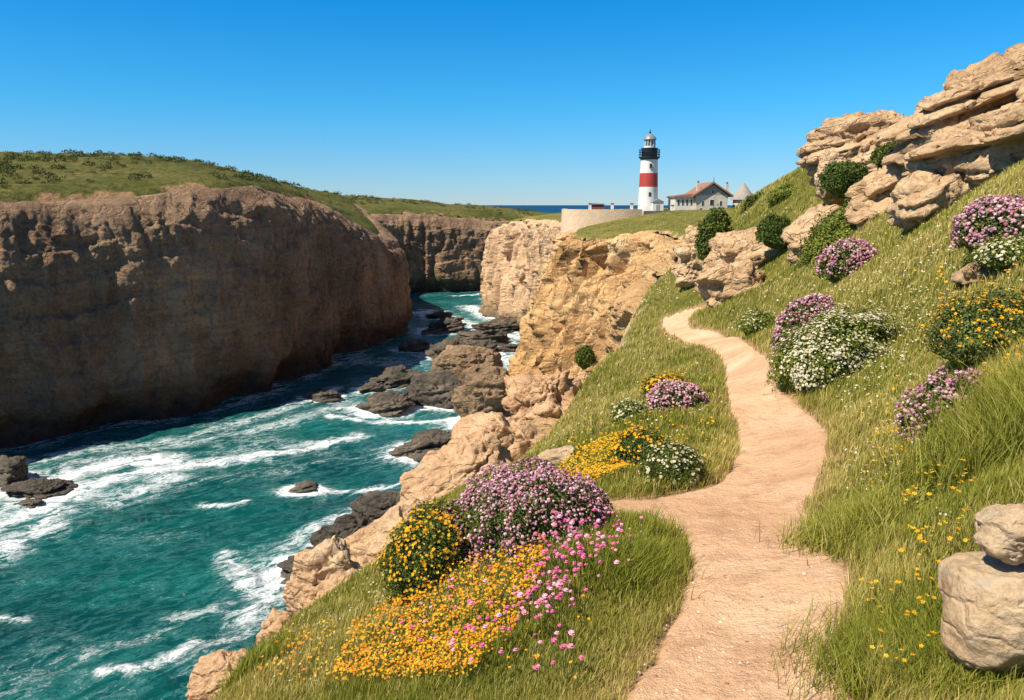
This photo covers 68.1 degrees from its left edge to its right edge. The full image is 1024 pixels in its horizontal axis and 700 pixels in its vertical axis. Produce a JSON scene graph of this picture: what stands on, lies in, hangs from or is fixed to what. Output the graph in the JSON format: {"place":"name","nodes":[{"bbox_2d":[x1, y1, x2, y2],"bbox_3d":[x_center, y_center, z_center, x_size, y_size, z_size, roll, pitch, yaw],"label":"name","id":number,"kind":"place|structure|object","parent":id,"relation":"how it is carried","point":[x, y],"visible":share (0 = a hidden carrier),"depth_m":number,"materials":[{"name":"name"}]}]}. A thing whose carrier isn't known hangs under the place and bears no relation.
{"place":"outdoors","nodes":[
{"label":"outdoors","id":0,"kind":"place"},
{"bbox_2d":[0,185,507,447],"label":"cliff","id":1,"kind":"structure","parent":0,"point":[179,303],"depth_m":125.86,"materials":[{"name":"stone"}]},
{"bbox_2d":[0,152,551,234],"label":"plateau","id":2,"kind":"structure","parent":1,"relation":"attached to","point":[168,176],"depth_m":143.97,"materials":[{"name":"plant"}]},
{"bbox_2d":[0,149,537,216],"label":"scrub","id":3,"kind":"object","parent":2,"relation":"on","point":[5,167],"visible":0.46,"depth_m":157.79,"materials":[{"name":"green plant"}]},
{"bbox_2d":[0,205,732,699],"bbox_3d":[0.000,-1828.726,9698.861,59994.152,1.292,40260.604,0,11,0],"label":"sea","id":4,"kind":"structure","parent":0,"point":[142,559],"depth_m":85.84,"materials":[{"name":"liquid"}]},
{"bbox_2d":[0,455,28,486],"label":"sea rock","id":5,"kind":"object","parent":4,"relation":"in","point":[14,468],"visible":0.77,"depth_m":95.94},
{"bbox_2d":[13,498,43,507],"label":"sea rock","id":6,"kind":"object","parent":4,"relation":"in","point":[30,503],"visible":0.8,"depth_m":88.75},
{"bbox_2d":[0,477,77,498],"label":"sea rock","id":7,"kind":"object","parent":4,"relation":"in","point":[41,488],"visible":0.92,"depth_m":92.85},
{"bbox_2d":[277,546,314,583],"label":"sea rock","id":8,"kind":"object","parent":4,"relation":"in","point":[286,566],"visible":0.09,"depth_m":72.30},
{"bbox_2d":[288,480,318,493],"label":"sea rock","id":9,"kind":"object","parent":4,"relation":"in","point":[306,486],"visible":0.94,"depth_m":93.89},
{"bbox_2d":[301,390,341,402],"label":"sea rock","id":10,"kind":"object","parent":4,"relation":"in","point":[324,396],"visible":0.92,"depth_m":137.56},
{"bbox_2d":[309,512,372,545],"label":"sea rock","id":11,"kind":"object","parent":4,"relation":"in","point":[344,526],"visible":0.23,"depth_m":74.21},
{"bbox_2d":[357,381,384,391],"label":"sea rock","id":12,"kind":"object","parent":4,"relation":"in","point":[372,386],"visible":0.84,"depth_m":143.61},
{"bbox_2d":[349,490,399,520],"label":"sea rock","id":13,"kind":"object","parent":4,"relation":"in","point":[371,505],"visible":0.29,"depth_m":81.80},
{"bbox_2d":[355,390,415,416],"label":"sea rock","id":14,"kind":"object","parent":4,"relation":"in","point":[390,403],"visible":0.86,"depth_m":129.74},
{"bbox_2d":[369,365,424,388],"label":"sea rock","id":15,"kind":"object","parent":4,"relation":"in","point":[399,376],"visible":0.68,"depth_m":148.64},
{"bbox_2d":[398,338,432,351],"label":"sea rock","id":16,"kind":"object","parent":4,"relation":"in","point":[413,345],"visible":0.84,"depth_m":183.16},
{"bbox_2d":[388,428,451,461],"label":"sea rock","id":17,"kind":"object","parent":4,"relation":"in","point":[419,446],"visible":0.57,"depth_m":107.03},
{"bbox_2d":[404,369,463,408],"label":"sea rock","id":18,"kind":"object","parent":4,"relation":"in","point":[434,388],"visible":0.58,"depth_m":133.38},
{"bbox_2d":[425,311,452,318],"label":"sea rock","id":19,"kind":"object","parent":4,"relation":"in","point":[439,314],"visible":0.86,"depth_m":236.08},
{"bbox_2d":[420,316,466,334],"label":"sea rock","id":20,"kind":"object","parent":4,"relation":"in","point":[445,325],"visible":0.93,"depth_m":210.22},
{"bbox_2d":[423,336,472,358],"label":"sea rock","id":21,"kind":"object","parent":4,"relation":"in","point":[434,351],"visible":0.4,"depth_m":178.27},
{"bbox_2d":[430,345,502,381],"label":"sea rock","id":22,"kind":"object","parent":4,"relation":"in","point":[460,362],"visible":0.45,"depth_m":149.92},
{"bbox_2d":[451,365,511,417],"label":"sea rock","id":23,"kind":"object","parent":4,"relation":"in","point":[482,390],"visible":0.41,"depth_m":118.75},
{"bbox_2d":[454,329,510,345],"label":"sea rock","id":24,"kind":"object","parent":4,"relation":"in","point":[500,336],"visible":0.65,"depth_m":192.44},
{"bbox_2d":[469,339,498,352],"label":"sea rock","id":25,"kind":"object","parent":4,"relation":"in","point":[489,343],"visible":0.26,"depth_m":182.49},
{"bbox_2d":[471,317,519,332],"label":"sea rock","id":26,"kind":"object","parent":4,"relation":"in","point":[505,325],"visible":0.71,"depth_m":212.42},
{"bbox_2d":[496,343,518,351],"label":"sea rock","id":27,"kind":"object","parent":4,"relation":"in","point":[511,347],"visible":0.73,"depth_m":182.40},
{"bbox_2d":[208,219,683,699],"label":"cliff","id":28,"kind":"structure","parent":0,"point":[554,291],"depth_m":112.35,"materials":[{"name":"stone"}]},
{"bbox_2d":[209,621,314,699],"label":"grass tussock","id":29,"kind":"object","parent":28,"relation":"on","point":[264,649],"depth_m":4.39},
{"bbox_2d":[573,345,597,369],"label":"bush","id":30,"kind":"object","parent":28,"relation":"on","point":[584,358],"visible":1,"depth_m":19.83,"materials":[{"name":"green plant"}]},
{"bbox_2d":[0,0,1023,204],"label":"sky","id":31,"kind":"structure","parent":0,"point":[474,102],"materials":[{"name":"blue"}]},
{"bbox_2d":[207,115,1023,699],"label":"ground","id":32,"kind":"structure","parent":0,"point":[617,229],"depth_m":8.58,"materials":[{"name":"plant"}]},
{"bbox_2d":[185,648,246,699],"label":"edge boulder","id":33,"kind":"object","parent":32,"relation":"on","point":[206,672],"visible":0.48,"depth_m":5.02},
{"bbox_2d":[255,607,294,644],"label":"edge boulder","id":34,"kind":"object","parent":32,"relation":"on","point":[274,621],"visible":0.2,"depth_m":5.62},
{"bbox_2d":[282,535,361,613],"bbox_3d":[-1.432,2.112,6.426,0.984,1.152,0.729,10,15,43],"label":"edge boulder","id":35,"kind":"object","parent":32,"relation":"on","point":[326,563],"visible":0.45,"depth_m":6.20,"materials":[{"name":"stone"}]},
{"bbox_2d":[344,498,429,566],"bbox_3d":[-1.222,2.094,7.580,1.352,1.218,0.926,0,11,0],"label":"edge boulder","id":36,"kind":"object","parent":32,"relation":"on","point":[366,544],"visible":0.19,"depth_m":7.29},
{"bbox_2d":[371,494,474,606],"bbox_3d":[-0.498,1.224,4.457,0.629,0.714,0.528,5,12,25],"label":"flowering bush","id":37,"kind":"object","parent":32,"relation":"on","point":[421,546],"visible":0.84,"depth_m":4.29,"materials":[{"name":"yellow plant"}]},
{"bbox_2d":[257,530,589,688],"bbox_3d":[-0.525,1.504,3.746,1.753,0.953,1.680,0,11,0],"label":"flower carpet","id":38,"kind":"object","parent":32,"relation":"on","point":[418,658],"visible":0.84,"depth_m":3.73,"materials":[{"name":"yellow plant"}]},
{"bbox_2d":[449,641,452,678],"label":"pink flower","id":39,"kind":"object","parent":32,"relation":"on","point":[451,643],"visible":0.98,"depth_m":3.10,"materials":[{"name":"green plant"}]},
{"bbox_2d":[399,429,512,504],"bbox_3d":[-0.670,1.845,9.802,1.661,1.616,1.134,-4,11,-18],"label":"edge boulder","id":40,"kind":"object","parent":32,"relation":"on","point":[450,465],"visible":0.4,"depth_m":9.43,"materials":[{"name":"stone"}]},
{"bbox_2d":[480,642,484,668],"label":"pink flower","id":41,"kind":"object","parent":32,"relation":"on","point":[482,644],"visible":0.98,"depth_m":3.01,"materials":[{"name":"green plant"}]},
{"bbox_2d":[482,625,488,654],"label":"pink flower","id":42,"kind":"object","parent":32,"relation":"on","point":[485,627],"visible":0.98,"depth_m":3.07,"materials":[{"name":"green plant"}]},
{"bbox_2d":[488,600,492,638],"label":"pink flower","id":43,"kind":"object","parent":32,"relation":"on","point":[490,602],"visible":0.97,"depth_m":3.29,"materials":[{"name":"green plant"}]},
{"bbox_2d":[451,411,547,460],"bbox_3d":[-0.129,1.817,12.919,1.872,1.548,1.474,0,11,0],"label":"edge boulder","id":44,"kind":"object","parent":32,"relation":"on","point":[516,438],"visible":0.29,"depth_m":12.62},
{"bbox_2d":[500,626,505,656],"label":"pink flower","id":45,"kind":"object","parent":32,"relation":"on","point":[503,628],"visible":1,"depth_m":3.09,"materials":[{"name":"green plant"}]},
{"bbox_2d":[505,605,513,645],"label":"pink flower","id":46,"kind":"object","parent":32,"relation":"on","point":[507,607],"visible":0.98,"depth_m":3.16,"materials":[{"name":"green plant"}]},
{"bbox_2d":[437,455,612,569],"bbox_3d":[0.073,0.999,4.558,1.099,0.676,0.932,0,11,0],"label":"thrift cushion","id":47,"kind":"object","parent":32,"relation":"on","point":[509,508],"visible":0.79,"depth_m":4.32,"materials":[{"name":"pink plant"}]},
{"bbox_2d":[526,590,531,622],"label":"pink flower","id":48,"kind":"object","parent":32,"relation":"on","point":[528,591],"visible":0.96,"depth_m":3.37,"materials":[{"name":"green plant"}]},
{"bbox_2d":[536,600,540,638],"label":"pink flower","id":49,"kind":"object","parent":32,"relation":"on","point":[538,601],"visible":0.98,"depth_m":3.17,"materials":[{"name":"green plant"}]},
{"bbox_2d":[537,640,541,677],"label":"pink flower","id":50,"kind":"object","parent":32,"relation":"on","point":[539,642],"visible":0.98,"depth_m":2.92,"materials":[{"name":"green plant"}]},
{"bbox_2d":[501,369,581,420],"bbox_3d":[0.803,1.354,16.448,2.085,1.883,1.741,0,11,0],"label":"edge boulder","id":51,"kind":"object","parent":32,"relation":"on","point":[529,397],"visible":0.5,"depth_m":16.09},
{"bbox_2d":[542,593,547,624],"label":"pink flower","id":52,"kind":"object","parent":32,"relation":"on","point":[544,595],"visible":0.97,"depth_m":3.24,"materials":[{"name":"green plant"}]},
{"bbox_2d":[543,604,549,630],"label":"pink flower","id":53,"kind":"object","parent":32,"relation":"on","point":[547,605],"visible":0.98,"depth_m":3.21,"materials":[{"name":"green plant"}]},
{"bbox_2d":[549,637,557,667],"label":"pink flower","id":54,"kind":"object","parent":32,"relation":"on","point":[553,639],"visible":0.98,"depth_m":2.93,"materials":[{"name":"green plant"}]},
{"bbox_2d":[537,445,574,465],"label":"stone","id":55,"kind":"object","parent":32,"relation":"on","point":[560,454],"visible":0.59,"depth_m":7.49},
{"bbox_2d":[554,631,560,670],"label":"pink flower","id":56,"kind":"object","parent":32,"relation":"on","point":[556,633],"visible":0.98,"depth_m":2.94,"materials":[{"name":"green plant"}]},
{"bbox_2d":[558,592,562,630],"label":"pink flower","id":57,"kind":"object","parent":32,"relation":"on","point":[560,594],"visible":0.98,"depth_m":3.25,"materials":[{"name":"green plant"}]},
{"bbox_2d":[562,518,566,540],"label":"pink flower","id":58,"kind":"object","parent":32,"relation":"on","point":[564,520],"visible":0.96,"depth_m":4.09,"materials":[{"name":"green plant"}]},
{"bbox_2d":[567,643,573,692],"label":"pink flower","id":59,"kind":"object","parent":32,"relation":"on","point":[569,646],"visible":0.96,"depth_m":2.86,"materials":[{"name":"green plant"}]},
{"bbox_2d":[577,550,582,583],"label":"pink flower","id":60,"kind":"object","parent":32,"relation":"on","point":[579,552],"visible":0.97,"depth_m":3.59,"materials":[{"name":"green plant"}]},
{"bbox_2d":[591,203,603,208],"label":"shed","id":61,"kind":"structure","parent":32,"relation":"on","point":[597,206],"depth_m":165.07,"materials":[{"name":"red brick"}]},
{"bbox_2d":[561,209,641,240],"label":"retaining wall","id":62,"kind":"structure","parent":32,"relation":"on","point":[574,219],"depth_m":159.73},
{"bbox_2d":[558,369,685,483],"bbox_3d":[1.524,0.730,9.281,0.860,0.984,7.258,3,11,16],"label":"flower carpet","id":63,"kind":"object","parent":32,"relation":"on","point":[615,467],"visible":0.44,"depth_m":6.80,"materials":[{"name":"yellow plant"}]},
{"bbox_2d":[544,515,710,609],"bbox_3d":[0.596,1.053,3.844,0.857,0.245,0.827,0,11,0],"label":"grass tussock","id":64,"kind":"object","parent":32,"relation":"on","point":[639,553],"depth_m":3.74,"materials":[{"name":"plant"}]},
{"bbox_2d":[608,398,654,425],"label":"flowering bush","id":65,"kind":"object","parent":32,"relation":"on","point":[625,408],"visible":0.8,"depth_m":8.40,"materials":[{"name":"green plant"}]},
{"bbox_2d":[607,424,668,467],"bbox_3d":[1.090,0.854,6.290,0.609,0.452,0.499,0,11,0],"label":"flowering bush","id":66,"kind":"object","parent":32,"relation":"on","point":[628,447],"visible":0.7,"depth_m":6.21,"materials":[{"name":"yellow plant"}]},
{"bbox_2d":[254,177,1023,685],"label":"white flowers","id":67,"kind":"object","parent":32,"relation":"on","point":[832,379],"visible":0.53,"depth_m":7.97,"materials":[{"name":"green plant"}]},
{"bbox_2d":[638,129,663,210],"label":"lighthouse","id":68,"kind":"object","parent":32,"relation":"on","point":[648,200],"visible":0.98,"depth_m":185.38,"materials":[{"name":"white paint"}]},
{"bbox_2d":[642,211,667,214],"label":"parapet","id":69,"kind":"structure","parent":32,"relation":"on","point":[646,212],"depth_m":162.44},
{"bbox_2d":[638,372,690,398],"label":"flowering bush","id":70,"kind":"object","parent":32,"relation":"on","point":[648,384],"visible":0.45,"depth_m":9.18,"materials":[{"name":"yellow plant"}]},
{"bbox_2d":[637,438,710,488],"bbox_3d":[1.205,0.887,5.690,0.524,0.492,0.495,0,11,0],"label":"flowering bush","id":71,"kind":"object","parent":32,"relation":"on","point":[675,459],"visible":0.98,"depth_m":5.56,"materials":[{"name":"white plant"}]},
{"bbox_2d":[646,380,709,413],"bbox_3d":[1.891,0.565,8.622,0.728,0.470,0.634,0,11,0],"label":"thrift cushion","id":72,"kind":"object","parent":32,"relation":"on","point":[666,394],"visible":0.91,"depth_m":8.46,"materials":[{"name":"pink plant"}]},
{"bbox_2d":[671,225,703,287],"bbox_3d":[6.867,-3.367,27.853,2.011,2.429,1.666,3,11,15],"label":"sandstone outcrop","id":73,"kind":"object","parent":32,"relation":"on","point":[686,269],"visible":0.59,"depth_m":27.42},
{"bbox_2d":[667,181,733,210],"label":"keepers house","id":74,"kind":"structure","parent":32,"relation":"on","point":[704,196],"depth_m":182.75,"materials":[{"name":"paint"}]},
{"bbox_2d":[694,204,733,269],"bbox_3d":[7.037,-3.704,26.413,1.390,2.761,1.313,0,11,0],"label":"bush","id":75,"kind":"object","parent":32,"relation":"on","point":[713,223],"visible":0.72,"depth_m":26.09,"materials":[{"name":"green plant"}]},
{"bbox_2d":[693,259,764,307],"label":"sandstone block","id":76,"kind":"structure","parent":32,"relation":"on","point":[719,283],"depth_m":21.15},
{"bbox_2d":[701,227,779,272],"bbox_3d":[7.975,-2.442,24.390,3.642,3.002,3.039,0,11,0],"label":"sandstone outcrop","id":77,"kind":"object","parent":32,"relation":"on","point":[731,247],"visible":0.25,"depth_m":23.54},
{"bbox_2d":[730,183,751,207],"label":"roundhouse","id":78,"kind":"structure","parent":32,"relation":"on","point":[743,192],"depth_m":184.79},
{"bbox_2d":[739,189,766,213],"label":"bush","id":79,"kind":"object","parent":32,"relation":"on","point":[750,200],"visible":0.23,"depth_m":30.39,"materials":[{"name":"green plant"}]},
{"bbox_2d":[735,306,775,335],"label":"flowering bush","id":80,"kind":"object","parent":32,"relation":"on","point":[750,322],"visible":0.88,"depth_m":13.01,"materials":[{"name":"green plant"}]},
{"bbox_2d":[754,211,790,248],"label":"bush","id":81,"kind":"object","parent":32,"relation":"on","point":[768,232],"visible":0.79,"depth_m":22.14,"materials":[{"name":"green plant"}]},
{"bbox_2d":[765,181,796,205],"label":"bush","id":82,"kind":"object","parent":32,"relation":"on","point":[785,191],"visible":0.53,"depth_m":26.87,"materials":[{"name":"green plant"}]},
{"bbox_2d":[564,254,1023,489],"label":"yellow flowers","id":83,"kind":"object","parent":32,"relation":"on","point":[1008,354],"visible":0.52,"depth_m":6.86,"materials":[{"name":"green plant"}]},
{"bbox_2d":[769,292,835,351],"bbox_3d":[3.948,-0.348,10.254,0.886,0.874,0.778,0,11,0],"label":"thrift cushion","id":84,"kind":"object","parent":32,"relation":"on","point":[802,309],"visible":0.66,"depth_m":10.10,"materials":[{"name":"pink plant"}]},
{"bbox_2d":[781,204,840,266],"bbox_3d":[7.545,-2.820,18.846,1.663,1.621,1.856,0,11,0],"label":"sandstone ledge","id":85,"kind":"object","parent":32,"relation":"on","point":[794,230],"visible":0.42,"depth_m":18.43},
{"bbox_2d":[791,206,855,275],"bbox_3d":[7.482,-2.177,17.354,2.107,2.429,1.843,0,11,0],"label":"bush","id":86,"kind":"object","parent":32,"relation":"on","point":[834,227],"visible":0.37,"depth_m":17.07,"materials":[{"name":"green plant"}]},
{"bbox_2d":[760,303,901,390],"bbox_3d":[3.570,-0.018,8.421,1.470,1.048,1.232,0,11,0],"label":"flowering bush","id":87,"kind":"object","parent":32,"relation":"on","point":[824,348],"visible":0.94,"depth_m":8.08,"materials":[{"name":"white plant"}]},
{"bbox_2d":[814,150,849,205],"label":"sandstone block","id":88,"kind":"structure","parent":32,"relation":"on","point":[825,196],"depth_m":19.81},
{"bbox_2d":[817,158,869,198],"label":"bush","id":89,"kind":"object","parent":32,"relation":"on","point":[837,179],"visible":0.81,"depth_m":17.95,"materials":[{"name":"green plant"}]},
{"bbox_2d":[814,237,878,283],"bbox_3d":[5.842,-1.498,13.117,1.182,0.885,1.028,0,11,0],"label":"thrift cushion","id":90,"kind":"object","parent":32,"relation":"on","point":[847,257],"visible":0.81,"depth_m":12.88,"materials":[{"name":"pink plant"}]},
{"bbox_2d":[841,198,851,209],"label":"bush","id":91,"kind":"object","parent":32,"relation":"on","point":[847,200],"visible":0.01,"depth_m":17.21,"materials":[{"name":"green plant"}]},
{"bbox_2d":[795,110,906,195],"bbox_3d":[9.913,-5.430,20.836,3.711,2.359,3.134,7,13,33],"label":"sandstone outcrop","id":92,"kind":"object","parent":32,"relation":"on","point":[852,137],"visible":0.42,"depth_m":20.22,"materials":[{"name":"stone"}]},
{"bbox_2d":[844,163,904,229],"bbox_3d":[8.199,-3.313,16.433,1.797,1.695,1.754,-8,14,-36],"label":"sandstone ledge","id":93,"kind":"object","parent":32,"relation":"on","point":[869,194],"visible":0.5,"depth_m":16.30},
{"bbox_2d":[861,143,899,172],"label":"sandstone block","id":94,"kind":"structure","parent":32,"relation":"on","point":[871,167],"depth_m":19.21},
{"bbox_2d":[885,169,977,228],"bbox_3d":[6.805,-2.436,12.426,1.314,1.112,1.618,0,11,0],"label":"sandstone ledge","id":95,"kind":"object","parent":32,"relation":"on","point":[919,196],"visible":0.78,"depth_m":11.94,"materials":[{"name":"stone"}]},
{"bbox_2d":[894,365,983,442],"bbox_3d":[2.589,0.360,4.564,0.476,0.538,0.428,0,11,0],"label":"thrift cushion","id":96,"kind":"object","parent":32,"relation":"on","point":[933,384],"visible":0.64,"depth_m":4.52,"materials":[{"name":"pink plant"}]},
{"bbox_2d":[856,314,1023,501],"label":"grass tussock","id":97,"kind":"object","parent":32,"relation":"on","point":[987,427],"depth_m":3.91,"materials":[{"name":"plant"}]},
{"bbox_2d":[876,43,1023,176],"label":"sandstone slab","id":98,"kind":"structure","parent":32,"relation":"on","point":[992,81],"depth_m":14.82,"materials":[{"name":"stone"}]},
{"bbox_2d":[868,140,898,168],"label":"bush","id":99,"kind":"object","parent":98,"relation":"on","point":[879,154],"visible":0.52,"depth_m":17.73,"materials":[{"name":"green plant"}]},
{"bbox_2d":[956,517,961,550],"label":"yellow flower","id":100,"kind":"object","parent":32,"relation":"on","point":[960,532],"visible":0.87,"depth_m":2.88,"materials":[{"name":"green plant"}]},
{"bbox_2d":[902,99,1023,186],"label":"sandstone slab","id":101,"kind":"structure","parent":32,"relation":"on","point":[978,149],"depth_m":11.66,"materials":[{"name":"stone"}]},
{"bbox_2d":[903,641,1023,699],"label":"grass tussock","id":102,"kind":"object","parent":32,"relation":"on","point":[978,674],"depth_m":2.34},
{"bbox_2d":[917,280,1023,369],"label":"flowering bush","id":103,"kind":"object","parent":32,"relation":"on","point":[964,332],"visible":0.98,"depth_m":5.19,"materials":[{"name":"yellow plant"}]},
{"bbox_2d":[951,262,991,284],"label":"limestone slab","id":104,"kind":"structure","parent":32,"relation":"on","point":[967,274],"depth_m":7.78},
{"bbox_2d":[938,551,1023,673],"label":"boulder","id":105,"kind":"object","parent":32,"relation":"on","point":[982,618],"visible":0.86,"depth_m":2.29,"materials":[{"name":"stone"}]},
{"bbox_2d":[973,503,1023,564],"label":"stone","id":106,"kind":"object","parent":105,"relation":"on","point":[999,534],"visible":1,"depth_m":2.29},
{"bbox_2d":[949,194,1023,254],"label":"thrift cushion","id":107,"kind":"object","parent":32,"relation":"on","point":[990,215],"visible":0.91,"depth_m":7.81,"materials":[{"name":"pink plant"}]},
{"bbox_2d":[963,234,1023,272],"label":"flowering bush","id":108,"kind":"object","parent":32,"relation":"on","point":[1003,253],"visible":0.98,"depth_m":7.45,"materials":[{"name":"white plant"}]},
{"bbox_2d":[1016,81,1023,99],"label":"sandstone slab","id":109,"kind":"structure","parent":32,"relation":"on","point":[1020,93],"depth_m":13.29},
{"bbox_2d":[609,307,855,699],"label":"path","id":110,"kind":"structure","parent":0,"point":[764,414],"depth_m":3.81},
{"bbox_2d":[755,468,973,565],"bbox_3d":[1.780,0.819,3.883,0.930,0.633,0.980,0,11,0],"label":"grass tussock","id":111,"kind":"object","parent":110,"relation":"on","point":[812,531],"depth_m":3.87,"materials":[{"name":"plant"}]},
{"bbox_2d":[748,519,1020,699],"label":"grass tussock","id":112,"kind":"object","parent":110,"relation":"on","point":[920,630],"depth_m":2.67,"materials":[{"name":"plant"}]},
{"bbox_2d":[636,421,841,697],"bbox_3d":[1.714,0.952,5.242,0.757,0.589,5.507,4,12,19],"label":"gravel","id":113,"kind":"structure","parent":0,"point":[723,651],"depth_m":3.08,"materials":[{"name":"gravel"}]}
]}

